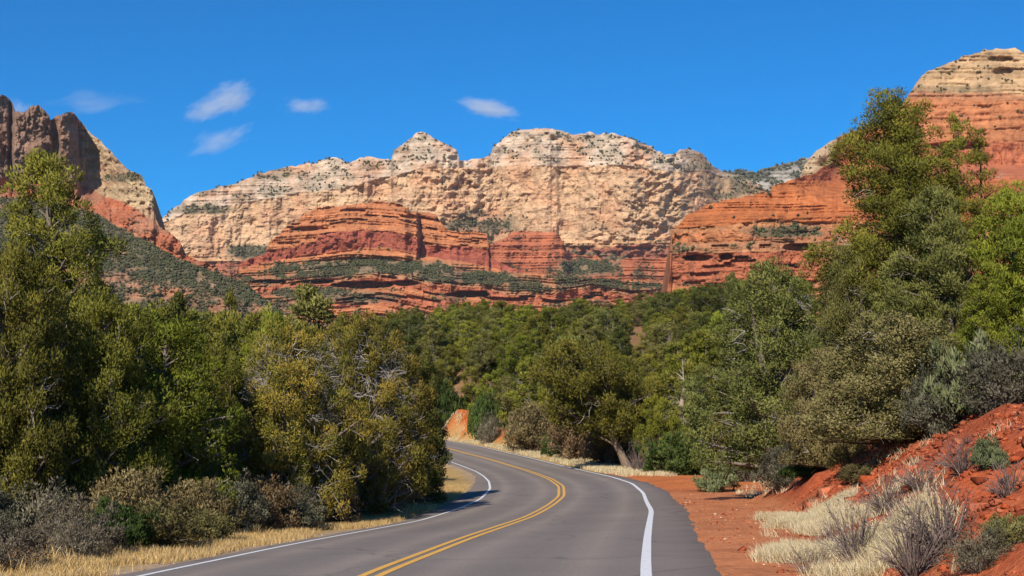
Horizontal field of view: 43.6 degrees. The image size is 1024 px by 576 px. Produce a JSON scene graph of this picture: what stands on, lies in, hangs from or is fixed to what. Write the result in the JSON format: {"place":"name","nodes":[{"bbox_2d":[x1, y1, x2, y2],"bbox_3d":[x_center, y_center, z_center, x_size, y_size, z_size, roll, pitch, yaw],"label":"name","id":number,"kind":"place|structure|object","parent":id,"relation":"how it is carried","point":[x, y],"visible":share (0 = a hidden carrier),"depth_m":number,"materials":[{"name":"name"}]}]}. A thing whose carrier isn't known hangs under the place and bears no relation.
{"place":"outdoors","nodes":[
{"label":"outdoors","id":0,"kind":"place"},
{"bbox_2d":[0,95,294,322],"bbox_3d":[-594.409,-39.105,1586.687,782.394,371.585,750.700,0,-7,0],"label":"mountain","id":1,"kind":"structure","parent":0,"point":[22,134],"depth_m":1395.74,"materials":[{"name":"stone"}]},
{"bbox_2d":[0,120,290,320],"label":"scrub","id":2,"kind":"object","parent":1,"relation":"on","point":[173,276],"visible":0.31,"depth_m":1279.13,"materials":[{"name":"plant"}]},
{"bbox_2d":[0,484,470,575],"bbox_3d":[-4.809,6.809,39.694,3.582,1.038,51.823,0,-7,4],"label":"grass","id":3,"kind":"structure","parent":0,"point":[163,554],"depth_m":23.05,"materials":[{"name":"plant"}]},
{"bbox_2d":[118,440,721,575],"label":"road","id":4,"kind":"structure","parent":0,"point":[591,524],"depth_m":23.16,"materials":[{"name":"asphalt"}]},
{"bbox_2d":[358,448,559,575],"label":"road marking","id":5,"kind":"structure","parent":4,"relation":"on","point":[416,554],"depth_m":23.60,"materials":[{"name":"yellow paint"}]},
{"bbox_2d":[375,447,564,575],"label":"road marking","id":6,"kind":"structure","parent":4,"relation":"on","point":[422,557],"depth_m":23.15,"materials":[{"name":"yellow paint"}]},
{"bbox_2d":[445,440,653,575],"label":"road marking","id":7,"kind":"structure","parent":4,"relation":"on","point":[645,569],"depth_m":21.02,"materials":[{"name":"white paint"}]},
{"bbox_2d":[233,201,661,321],"bbox_3d":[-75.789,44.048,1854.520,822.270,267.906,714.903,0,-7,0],"label":"mountain","id":8,"kind":"structure","parent":0,"point":[399,233],"depth_m":1613.67,"materials":[{"name":"stone"}]},
{"bbox_2d":[230,204,661,320],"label":"scrub","id":9,"kind":"object","parent":8,"relation":"on","point":[389,268],"visible":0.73,"depth_m":1586.88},
{"bbox_2d":[162,128,768,274],"bbox_3d":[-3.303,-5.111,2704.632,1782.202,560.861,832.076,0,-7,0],"label":"mountain","id":10,"kind":"structure","parent":0,"point":[577,196],"depth_m":2445.96,"materials":[{"name":"stone"}]},
{"bbox_2d":[166,128,769,271],"bbox_3d":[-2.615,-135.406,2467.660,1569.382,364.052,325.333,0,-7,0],"label":"scrub","id":11,"kind":"object","parent":10,"relation":"on","point":[468,222],"visible":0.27,"depth_m":2469.76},
{"bbox_2d":[0,297,1023,575],"bbox_3d":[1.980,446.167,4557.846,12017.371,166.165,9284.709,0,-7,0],"label":"ground","id":12,"kind":"structure","parent":0,"point":[728,557],"depth_m":23.76,"materials":[{"name":"soil"}]},
{"bbox_2d":[0,476,33,540],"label":"shrub","id":13,"kind":"object","parent":12,"relation":"on","point":[5,510],"visible":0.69,"depth_m":22.71,"materials":[{"name":"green plant"}]},
{"bbox_2d":[0,518,53,568],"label":"shrub","id":14,"kind":"object","parent":12,"relation":"on","point":[18,543],"visible":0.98,"depth_m":19.16,"materials":[{"name":"grey plant"}]},
{"bbox_2d":[0,476,88,549],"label":"shrub","id":15,"kind":"object","parent":12,"relation":"on","point":[44,506],"visible":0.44,"depth_m":23.02,"materials":[{"name":"grey plant"}]},
{"bbox_2d":[0,237,103,524],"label":"juniper tree","id":16,"kind":"object","parent":12,"relation":"on","point":[23,455],"visible":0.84,"depth_m":26.41,"materials":[{"name":"green plant"}]},
{"bbox_2d":[0,146,145,486],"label":"pinyon pine","id":17,"kind":"object","parent":12,"relation":"on","point":[28,230],"visible":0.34,"depth_m":33.77,"materials":[{"name":"green plant"}]},
{"bbox_2d":[46,516,111,559],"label":"shrub","id":18,"kind":"object","parent":12,"relation":"on","point":[92,547],"visible":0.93,"depth_m":21.05,"materials":[{"name":"grey plant"}]},
{"bbox_2d":[30,492,129,555],"bbox_3d":[-7.487,4.081,22.188,1.713,1.127,1.810,1,-7,-11],"label":"shrub","id":19,"kind":"object","parent":12,"relation":"on","point":[69,514],"visible":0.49,"depth_m":22.07,"materials":[{"name":"grey plant"}]},
{"bbox_2d":[36,287,179,508],"bbox_3d":[-9.421,2.866,28.917,3.876,5.943,3.779,-5,-8,36],"label":"juniper tree","id":20,"kind":"object","parent":12,"relation":"on","point":[107,364],"visible":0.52,"depth_m":28.36,"materials":[{"name":"green plant"}]},
{"bbox_2d":[80,496,162,549],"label":"shrub","id":21,"kind":"object","parent":12,"relation":"on","point":[136,533],"visible":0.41,"depth_m":23.47,"materials":[{"name":"green plant"}]},
{"bbox_2d":[72,463,189,527],"bbox_3d":[-7.985,4.465,26.777,2.271,1.622,2.652,-3,-7,27],"label":"shrub","id":22,"kind":"object","parent":12,"relation":"on","point":[124,493],"visible":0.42,"depth_m":26.50,"materials":[{"name":"green plant"}]},
{"bbox_2d":[85,305,247,517],"bbox_3d":[-8.546,3.234,30.777,4.305,5.827,4.818,3,-7,-26],"label":"juniper tree","id":23,"kind":"object","parent":12,"relation":"on","point":[195,461],"visible":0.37,"depth_m":30.70,"materials":[{"name":"green plant"}]},
{"bbox_2d":[132,498,206,547],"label":"shrub","id":24,"kind":"object","parent":12,"relation":"on","point":[169,526],"visible":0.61,"depth_m":24.36,"materials":[{"name":"green plant"}]},
{"bbox_2d":[147,322,251,436],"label":"juniper tree","id":25,"kind":"object","parent":12,"relation":"on","point":[224,342],"visible":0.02,"depth_m":47.87,"materials":[{"name":"green plant"}]},
{"bbox_2d":[156,475,246,526],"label":"shrub","id":26,"kind":"object","parent":12,"relation":"on","point":[190,492],"visible":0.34,"depth_m":28.53,"materials":[{"name":"green plant"}]},
{"bbox_2d":[186,507,240,540],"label":"shrub","id":27,"kind":"object","parent":12,"relation":"on","point":[218,526],"visible":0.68,"depth_m":26.44,"materials":[{"name":"green plant"}]},
{"bbox_2d":[169,340,271,491],"bbox_3d":[-8.220,4.028,34.740,3.488,5.316,3.578,1,-7,-13],"label":"juniper tree","id":28,"kind":"object","parent":12,"relation":"on","point":[228,386],"visible":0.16,"depth_m":34.58,"materials":[{"name":"green plant"}]},
{"bbox_2d":[196,308,254,430],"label":"juniper tree","id":29,"kind":"object","parent":12,"relation":"on","point":[225,322],"visible":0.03,"depth_m":59.56,"materials":[{"name":"green plant"}]},
{"bbox_2d":[201,461,273,530],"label":"shrub","id":30,"kind":"object","parent":12,"relation":"on","point":[251,508],"visible":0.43,"depth_m":30.52,"materials":[{"name":"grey plant"}]},
{"bbox_2d":[239,303,298,417],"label":"juniper tree","id":31,"kind":"object","parent":12,"relation":"on","point":[266,316],"visible":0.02,"depth_m":57.65,"materials":[{"name":"green plant"}]},
{"bbox_2d":[236,472,302,531],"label":"shrub","id":32,"kind":"object","parent":12,"relation":"on","point":[276,496],"visible":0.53,"depth_m":31.82,"materials":[{"name":"green plant"}]},
{"bbox_2d":[223,315,376,520],"bbox_3d":[-6.494,4.061,36.825,4.792,6.527,5.298,-6,-9,44],"label":"juniper tree","id":33,"kind":"object","parent":12,"relation":"on","point":[293,447],"visible":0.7,"depth_m":35.98,"materials":[{"name":"green plant"}]},
{"bbox_2d":[271,475,331,529],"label":"shrub","id":34,"kind":"object","parent":12,"relation":"on","point":[309,512],"visible":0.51,"depth_m":32.84,"materials":[{"name":"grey plant"}]},
{"bbox_2d":[280,281,346,389],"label":"juniper tree","id":35,"kind":"object","parent":12,"relation":"on","point":[307,306],"visible":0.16,"depth_m":62.15,"materials":[{"name":"green plant"}]},
{"bbox_2d":[320,489,363,523],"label":"shrub","id":36,"kind":"object","parent":12,"relation":"on","point":[351,517],"visible":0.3,"depth_m":37.26,"materials":[{"name":"green plant"}]},
{"bbox_2d":[300,308,439,514],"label":"juniper tree","id":37,"kind":"object","parent":12,"relation":"on","point":[383,393],"visible":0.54,"depth_m":42.37,"materials":[{"name":"green plant"}]},
{"bbox_2d":[348,332,442,503],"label":"juniper tree","id":38,"kind":"object","parent":12,"relation":"on","point":[405,354],"visible":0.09,"depth_m":50.36,"materials":[{"name":"green plant"}]},
{"bbox_2d":[380,314,428,364],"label":"juniper tree","id":39,"kind":"object","parent":12,"relation":"on","point":[415,332],"visible":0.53,"depth_m":158.90,"materials":[{"name":"green plant"}]},
{"bbox_2d":[411,349,452,502],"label":"juniper tree","id":40,"kind":"object","parent":12,"relation":"on","point":[427,366],"visible":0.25,"depth_m":51.56,"materials":[{"name":"green plant"}]},
{"bbox_2d":[414,318,455,370],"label":"juniper tree","id":41,"kind":"object","parent":12,"relation":"on","point":[431,325],"visible":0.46,"depth_m":151.85,"materials":[{"name":"green plant"}]},
{"bbox_2d":[430,378,469,427],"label":"shrub","id":42,"kind":"object","parent":12,"relation":"on","point":[451,402],"visible":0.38,"depth_m":130.25,"materials":[{"name":"green plant"}]},
{"bbox_2d":[441,320,485,370],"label":"juniper tree","id":43,"kind":"object","parent":12,"relation":"on","point":[464,343],"visible":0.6,"depth_m":152.91,"materials":[{"name":"green plant"}]},
{"bbox_2d":[454,366,486,403],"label":"juniper tree","id":44,"kind":"object","parent":12,"relation":"on","point":[473,377],"visible":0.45,"depth_m":133.94,"materials":[{"name":"green plant"}]},
{"bbox_2d":[460,337,500,376],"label":"juniper tree","id":45,"kind":"object","parent":12,"relation":"on","point":[477,361],"visible":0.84,"depth_m":147.44,"materials":[{"name":"green plant"}]},
{"bbox_2d":[464,388,504,438],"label":"shrub","id":46,"kind":"object","parent":12,"relation":"on","point":[479,407],"visible":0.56,"depth_m":118.82,"materials":[{"name":"green plant"}]},
{"bbox_2d":[463,370,505,421],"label":"juniper tree","id":47,"kind":"object","parent":12,"relation":"on","point":[492,378],"visible":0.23,"depth_m":127.71,"materials":[{"name":"green plant"}]},
{"bbox_2d":[473,409,502,443],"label":"shrub","id":48,"kind":"object","parent":12,"relation":"on","point":[486,436],"visible":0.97,"depth_m":115.09,"materials":[{"name":"grey plant"}]},
{"bbox_2d":[488,372,526,427],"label":"juniper tree","id":49,"kind":"object","parent":12,"relation":"on","point":[506,404],"visible":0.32,"depth_m":121.94,"materials":[{"name":"green plant"}]},
{"bbox_2d":[494,331,539,389],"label":"juniper tree","id":50,"kind":"object","parent":12,"relation":"on","point":[520,349],"visible":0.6,"depth_m":138.14,"materials":[{"name":"green plant"}]},
{"bbox_2d":[491,305,545,357],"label":"juniper tree","id":51,"kind":"object","parent":12,"relation":"on","point":[521,316],"visible":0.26,"depth_m":164.39,"materials":[{"name":"green plant"}]},
{"bbox_2d":[496,355,549,435],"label":"juniper tree","id":52,"kind":"object","parent":12,"relation":"on","point":[531,395],"visible":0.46,"depth_m":118.29,"materials":[{"name":"green plant"}]},
{"bbox_2d":[496,399,557,451],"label":"shrub","id":53,"kind":"object","parent":12,"relation":"on","point":[534,431],"visible":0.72,"depth_m":107.27,"materials":[{"name":"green plant"}]},
{"bbox_2d":[508,314,556,358],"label":"juniper tree","id":54,"kind":"object","parent":12,"relation":"on","point":[531,322],"visible":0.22,"depth_m":147.97,"materials":[{"name":"green plant"}]},
{"bbox_2d":[526,306,569,343],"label":"juniper tree","id":55,"kind":"object","parent":12,"relation":"on","point":[555,322],"visible":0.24,"depth_m":160.50,"materials":[{"name":"green plant"}]},
{"bbox_2d":[442,410,677,476],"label":"grass","id":56,"kind":"structure","parent":12,"relation":"on","point":[615,469],"depth_m":93.11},
{"bbox_2d":[539,409,595,459],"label":"shrub","id":57,"kind":"object","parent":12,"relation":"on","point":[571,446],"visible":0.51,"depth_m":98.42,"materials":[{"name":"brown plant"}]},
{"bbox_2d":[525,335,668,467],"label":"juniper tree","id":58,"kind":"object","parent":12,"relation":"on","point":[600,395],"visible":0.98,"depth_m":83.33,"materials":[{"name":"green plant"}]},
{"bbox_2d":[581,420,634,464],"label":"shrub","id":59,"kind":"object","parent":12,"relation":"on","point":[607,453],"visible":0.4,"depth_m":90.66,"materials":[{"name":"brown plant"}]},
{"bbox_2d":[587,307,633,350],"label":"juniper tree","id":60,"kind":"object","parent":12,"relation":"on","point":[600,313],"visible":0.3,"depth_m":161.18,"materials":[{"name":"green plant"}]},
{"bbox_2d":[608,326,639,365],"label":"juniper tree","id":61,"kind":"object","parent":12,"relation":"on","point":[617,338],"visible":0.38,"depth_m":142.69,"materials":[{"name":"green plant"}]},
{"bbox_2d":[633,392,689,469],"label":"juniper tree","id":62,"kind":"object","parent":12,"relation":"on","point":[656,414],"visible":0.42,"depth_m":81.21,"materials":[{"name":"green plant"}]},
{"bbox_2d":[638,320,685,368],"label":"juniper tree","id":63,"kind":"object","parent":12,"relation":"on","point":[657,338],"visible":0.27,"depth_m":140.55,"materials":[{"name":"green plant"}]},
{"bbox_2d":[641,291,686,332],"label":"juniper tree","id":64,"kind":"object","parent":12,"relation":"on","point":[650,309],"visible":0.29,"depth_m":181.88,"materials":[{"name":"green plant"}]},
{"bbox_2d":[634,430,706,474],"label":"shrub","id":65,"kind":"object","parent":12,"relation":"on","point":[667,456],"visible":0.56,"depth_m":72.78,"materials":[{"name":"green plant"}]},
{"bbox_2d":[649,361,718,443],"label":"juniper tree","id":66,"kind":"object","parent":12,"relation":"on","point":[687,367],"visible":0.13,"depth_m":91.30,"materials":[{"name":"green plant"}]},
{"bbox_2d":[664,372,724,441],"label":"juniper tree","id":67,"kind":"object","parent":12,"relation":"on","point":[692,412],"visible":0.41,"depth_m":84.99,"materials":[{"name":"green plant"}]},
{"bbox_2d":[657,332,737,409],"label":"juniper tree","id":68,"kind":"object","parent":12,"relation":"on","point":[704,352],"visible":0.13,"depth_m":104.24,"materials":[{"name":"green plant"}]},
{"bbox_2d":[690,282,734,315],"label":"juniper tree","id":69,"kind":"object","parent":12,"relation":"on","point":[712,301],"visible":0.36,"depth_m":187.69,"materials":[{"name":"green plant"}]},
{"bbox_2d":[691,455,741,491],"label":"shrub","id":70,"kind":"object","parent":12,"relation":"on","point":[710,483],"visible":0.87,"depth_m":52.04,"materials":[{"name":"green plant"}]},
{"bbox_2d":[668,489,803,575],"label":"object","id":71,"kind":"object","parent":12,"relation":"on","point":[743,548],"visible":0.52,"depth_m":23.25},
{"bbox_2d":[679,255,846,481],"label":"juniper tree","id":72,"kind":"object","parent":12,"relation":"on","point":[755,399],"visible":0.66,"depth_m":42.47,"materials":[{"name":"green plant"}]},
{"bbox_2d":[754,440,796,489],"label":"shrub","id":73,"kind":"object","parent":12,"relation":"on","point":[774,467],"visible":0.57,"depth_m":38.40,"materials":[{"name":"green plant"}]},
{"bbox_2d":[776,346,882,472],"bbox_3d":[8.635,3.462,34.978,2.837,3.825,2.922,-1,-7,11],"label":"oak shrub","id":74,"kind":"object","parent":12,"relation":"on","point":[808,453],"visible":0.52,"depth_m":34.45,"materials":[{"name":"green plant"}]},
{"bbox_2d":[802,239,884,384],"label":"juniper tree","id":75,"kind":"object","parent":12,"relation":"on","point":[845,302],"visible":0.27,"depth_m":46.50,"materials":[{"name":"green plant"}]},
{"bbox_2d":[836,461,876,483],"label":"shrub","id":76,"kind":"object","parent":12,"relation":"on","point":[854,472],"visible":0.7,"depth_m":28.78,"materials":[{"name":"green plant"}]},
{"bbox_2d":[745,483,972,575],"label":"grass","id":77,"kind":"structure","parent":12,"relation":"on","point":[803,523],"depth_m":15.59,"materials":[{"name":"plant"}]},
{"bbox_2d":[816,487,908,561],"bbox_3d":[4.081,2.763,14.856,1.083,0.944,1.118,-2,-7,18],"label":"shrub","id":78,"kind":"object","parent":12,"relation":"on","point":[856,537],"visible":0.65,"depth_m":14.85,"materials":[{"name":"grey plant"}]},
{"bbox_2d":[792,310,961,459],"bbox_3d":[9.101,2.237,29.773,4.896,3.556,4.753,-5,-8,35],"label":"oak shrub","id":79,"kind":"object","parent":12,"relation":"on","point":[869,412],"visible":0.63,"depth_m":29.28,"materials":[{"name":"green plant"}]},
{"bbox_2d":[855,472,909,513],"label":"shrub","id":80,"kind":"object","parent":12,"relation":"on","point":[875,497],"visible":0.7,"depth_m":17.16,"materials":[{"name":"grey plant"}]},
{"bbox_2d":[771,402,1023,575],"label":"embankment","id":81,"kind":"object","parent":12,"relation":"on","point":[1014,457],"visible":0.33,"depth_m":18.73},
{"bbox_2d":[795,86,1001,351],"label":"pinyon pine","id":82,"kind":"object","parent":12,"relation":"on","point":[907,169],"visible":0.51,"depth_m":47.83,"materials":[{"name":"green plant"}]},
{"bbox_2d":[867,251,943,382],"bbox_3d":[12.172,1.802,39.787,3.414,6.030,3.166,0,-7,2],"label":"juniper tree","id":83,"kind":"object","parent":12,"relation":"on","point":[905,287],"visible":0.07,"depth_m":39.74,"materials":[{"name":"green plant"}]},
{"bbox_2d":[797,419,1013,574],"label":"grass","id":84,"kind":"structure","parent":12,"relation":"on","point":[914,462],"depth_m":17.88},
{"bbox_2d":[881,456,943,491],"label":"shrub","id":85,"kind":"object","parent":12,"relation":"on","point":[909,483],"visible":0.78,"depth_m":17.11,"materials":[{"name":"grey plant"}]},
{"bbox_2d":[868,490,958,575],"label":"shrub","id":86,"kind":"object","parent":12,"relation":"on","point":[911,560],"visible":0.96,"depth_m":12.71,"materials":[{"name":"grey plant"}]},
{"bbox_2d":[879,468,978,554],"bbox_3d":[4.388,2.285,13.137,1.294,0.889,1.254,0,-7,-1],"label":"shrub","id":87,"kind":"object","parent":12,"relation":"on","point":[947,517],"visible":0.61,"depth_m":12.97,"materials":[{"name":"grey plant"}]},
{"bbox_2d":[875,184,985,359],"bbox_3d":[13.073,0.637,39.293,3.859,7.725,4.160,-5,-8,38],"label":"juniper tree","id":88,"kind":"object","parent":12,"relation":"on","point":[945,285],"visible":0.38,"depth_m":38.78,"materials":[{"name":"green plant"}]},
{"bbox_2d":[894,350,968,436],"bbox_3d":[9.295,2.285,27.905,1.843,1.993,1.704,-1,-7,9],"label":"shrub","id":89,"kind":"object","parent":12,"relation":"on","point":[924,408],"visible":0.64,"depth_m":27.68,"materials":[{"name":"green plant"}]},
{"bbox_2d":[857,405,1023,523],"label":"rubble","id":90,"kind":"object","parent":12,"relation":"on","point":[864,479],"visible":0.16,"depth_m":17.95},
{"bbox_2d":[930,431,976,473],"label":"shrub","id":91,"kind":"object","parent":12,"relation":"on","point":[962,465],"visible":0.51,"depth_m":15.90,"materials":[{"name":"grey plant"}]},
{"bbox_2d":[936,112,979,325],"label":"pinyon pine","id":92,"kind":"object","parent":12,"relation":"on","point":[956,125],"visible":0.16,"depth_m":49.82,"materials":[{"name":"green plant"}]},
{"bbox_2d":[918,328,1010,417],"bbox_3d":[9.722,1.794,27.515,1.908,1.988,1.777,-1,-7,10],"label":"shrub","id":93,"kind":"object","parent":12,"relation":"on","point":[951,359],"visible":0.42,"depth_m":27.38,"materials":[{"name":"green plant"}]},
{"bbox_2d":[932,518,1019,573],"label":"shrub","id":94,"kind":"object","parent":12,"relation":"on","point":[967,556],"visible":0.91,"depth_m":11.53,"materials":[{"name":"green plant"}]},
{"bbox_2d":[945,125,1011,288],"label":"pinyon pine","id":95,"kind":"object","parent":12,"relation":"on","point":[973,206],"visible":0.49,"depth_m":48.05,"materials":[{"name":"green plant"}]},
{"bbox_2d":[950,254,1023,394],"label":"juniper tree","id":96,"kind":"object","parent":12,"relation":"on","point":[995,309],"visible":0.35,"depth_m":33.03,"materials":[{"name":"green plant"}]},
{"bbox_2d":[951,323,1023,415],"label":"shrub","id":97,"kind":"object","parent":12,"relation":"on","point":[1006,390],"visible":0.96,"depth_m":25.21,"materials":[{"name":"grey plant"}]},
{"bbox_2d":[955,179,1023,375],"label":"juniper tree","id":98,"kind":"object","parent":12,"relation":"on","point":[1012,241],"visible":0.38,"depth_m":33.72,"materials":[{"name":"green plant"}]},
{"bbox_2d":[968,432,1010,469],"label":"shrub","id":99,"kind":"object","parent":12,"relation":"on","point":[982,455],"visible":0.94,"depth_m":15.09,"materials":[{"name":"green plant"}]},
{"bbox_2d":[977,512,1023,548],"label":"shrub","id":100,"kind":"object","parent":12,"relation":"on","point":[1014,528],"visible":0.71,"depth_m":11.81,"materials":[{"name":"green plant"}]},
{"bbox_2d":[977,452,1023,497],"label":"shrub","id":101,"kind":"object","parent":12,"relation":"on","point":[1006,491],"visible":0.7,"depth_m":13.30,"materials":[{"name":"grey plant"}]},
{"bbox_2d":[0,0,1023,217],"label":"sky","id":102,"kind":"structure","parent":0,"point":[191,97],"materials":[{"name":"blue"}]},
{"bbox_2d":[489,231,666,283],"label":"mountain","id":103,"kind":"structure","parent":0,"point":[505,251],"depth_m":1969.66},
{"bbox_2d":[493,234,661,281],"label":"scrub","id":104,"kind":"object","parent":103,"relation":"on","point":[595,265],"visible":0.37,"depth_m":1995.43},
{"bbox_2d":[728,157,808,190],"bbox_3d":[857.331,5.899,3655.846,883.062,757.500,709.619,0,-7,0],"label":"mountain","id":105,"kind":"structure","parent":0,"point":[783,174],"depth_m":3486.01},
{"bbox_2d":[723,157,807,188],"bbox_3d":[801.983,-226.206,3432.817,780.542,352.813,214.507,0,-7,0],"label":"scrub","id":106,"kind":"object","parent":105,"relation":"on","point":[737,171],"visible":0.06,"depth_m":3488.06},
{"bbox_2d":[800,139,836,177],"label":"mountain","id":107,"kind":"structure","parent":0,"point":[816,162],"depth_m":1309.65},
{"bbox_2d":[661,47,1023,300],"bbox_3d":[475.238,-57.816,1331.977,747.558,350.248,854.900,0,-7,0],"label":"mountain","id":108,"kind":"structure","parent":0,"point":[717,229],"depth_m":1008.01,"materials":[{"name":"stone"}]},
{"bbox_2d":[670,49,1023,298],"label":"scrub","id":109,"kind":"object","parent":108,"relation":"on","point":[794,225],"visible":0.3,"depth_m":975.73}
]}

